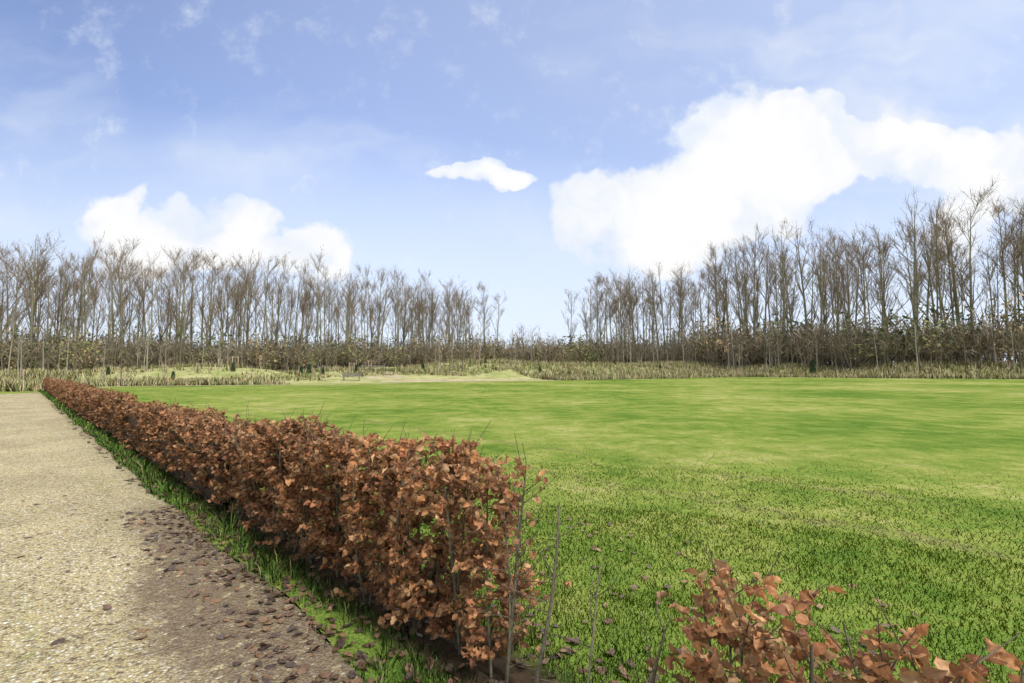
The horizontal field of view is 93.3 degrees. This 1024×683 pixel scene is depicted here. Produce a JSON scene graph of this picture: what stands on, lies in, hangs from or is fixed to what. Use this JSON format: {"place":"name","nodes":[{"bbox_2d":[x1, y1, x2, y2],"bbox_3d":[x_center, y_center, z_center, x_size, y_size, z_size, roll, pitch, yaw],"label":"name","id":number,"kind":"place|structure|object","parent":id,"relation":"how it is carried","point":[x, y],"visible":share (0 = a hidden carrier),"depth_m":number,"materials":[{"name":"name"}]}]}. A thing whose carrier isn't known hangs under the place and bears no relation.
{"place":"outdoors","nodes":[
{"label":"outdoors","id":0,"kind":"place"},
{"bbox_2d":[0,362,1023,682],"bbox_3d":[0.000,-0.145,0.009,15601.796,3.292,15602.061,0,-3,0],"label":"ground","id":1,"kind":"structure","parent":0,"point":[962,426],"depth_m":7.56,"materials":[{"name":"green plant"}]},
{"bbox_2d":[0,393,364,682],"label":"gravel path","id":2,"kind":"structure","parent":1,"relation":"on","point":[50,458],"depth_m":3.32,"materials":[{"name":"beige gravel"}]},
{"bbox_2d":[18,405,917,682],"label":"fallen leaves","id":3,"kind":"object","parent":2,"relation":"on","point":[286,585],"visible":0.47,"depth_m":2.96,"materials":[{"name":"brown plant"}]},
{"bbox_2d":[116,371,560,386],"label":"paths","id":4,"kind":"structure","parent":1,"relation":"on","point":[396,376],"depth_m":64.73,"materials":[{"name":"beige gravel"}]},
{"bbox_2d":[342,373,360,380],"bbox_3d":[-20.426,4.489,61.570,2.300,1.015,0.548,1,-4,-14],"label":"bench","id":5,"kind":"object","parent":1,"relation":"on","point":[351,374],"visible":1,"depth_m":61.76,"materials":[{"name":"wood"}]},
{"bbox_2d":[38,389,671,682],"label":"verge grass","id":6,"kind":"structure","parent":1,"relation":"on","point":[110,445],"depth_m":3.61,"materials":[{"name":"green plant"}]},
{"bbox_2d":[361,365,384,372],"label":"field gate","id":7,"kind":"structure","parent":1,"relation":"on","point":[373,368],"depth_m":68.92,"materials":[{"name":"wood"}]},
{"bbox_2d":[106,361,816,377],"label":"young conifers","id":8,"kind":"object","parent":1,"relation":"on","point":[812,366],"visible":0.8,"depth_m":72.30,"materials":[{"name":"green plant"}]},
{"bbox_2d":[0,177,1023,369],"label":"bare trees","id":9,"kind":"object","parent":1,"relation":"on","point":[237,293],"visible":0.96,"depth_m":107.53,"materials":[{"name":"brown plant"}]},
{"bbox_2d":[0,291,1023,382],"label":"undergrowth","id":10,"kind":"object","parent":1,"relation":"on","point":[898,341],"visible":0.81,"depth_m":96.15,"materials":[{"name":"brown plant"}]},
{"bbox_2d":[0,356,1023,391],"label":"rough grass","id":11,"kind":"structure","parent":1,"relation":"on","point":[33,381],"depth_m":68.81,"materials":[{"name":"green plant"}]},
{"bbox_2d":[43,377,1023,682],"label":"beech hedge","id":12,"kind":"object","parent":1,"relation":"on","point":[211,455],"visible":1,"depth_m":2.68,"materials":[{"name":"brown plant"}]},
{"bbox_2d":[0,0,1023,367],"label":"sky","id":13,"kind":"structure","parent":0,"point":[529,150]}
]}

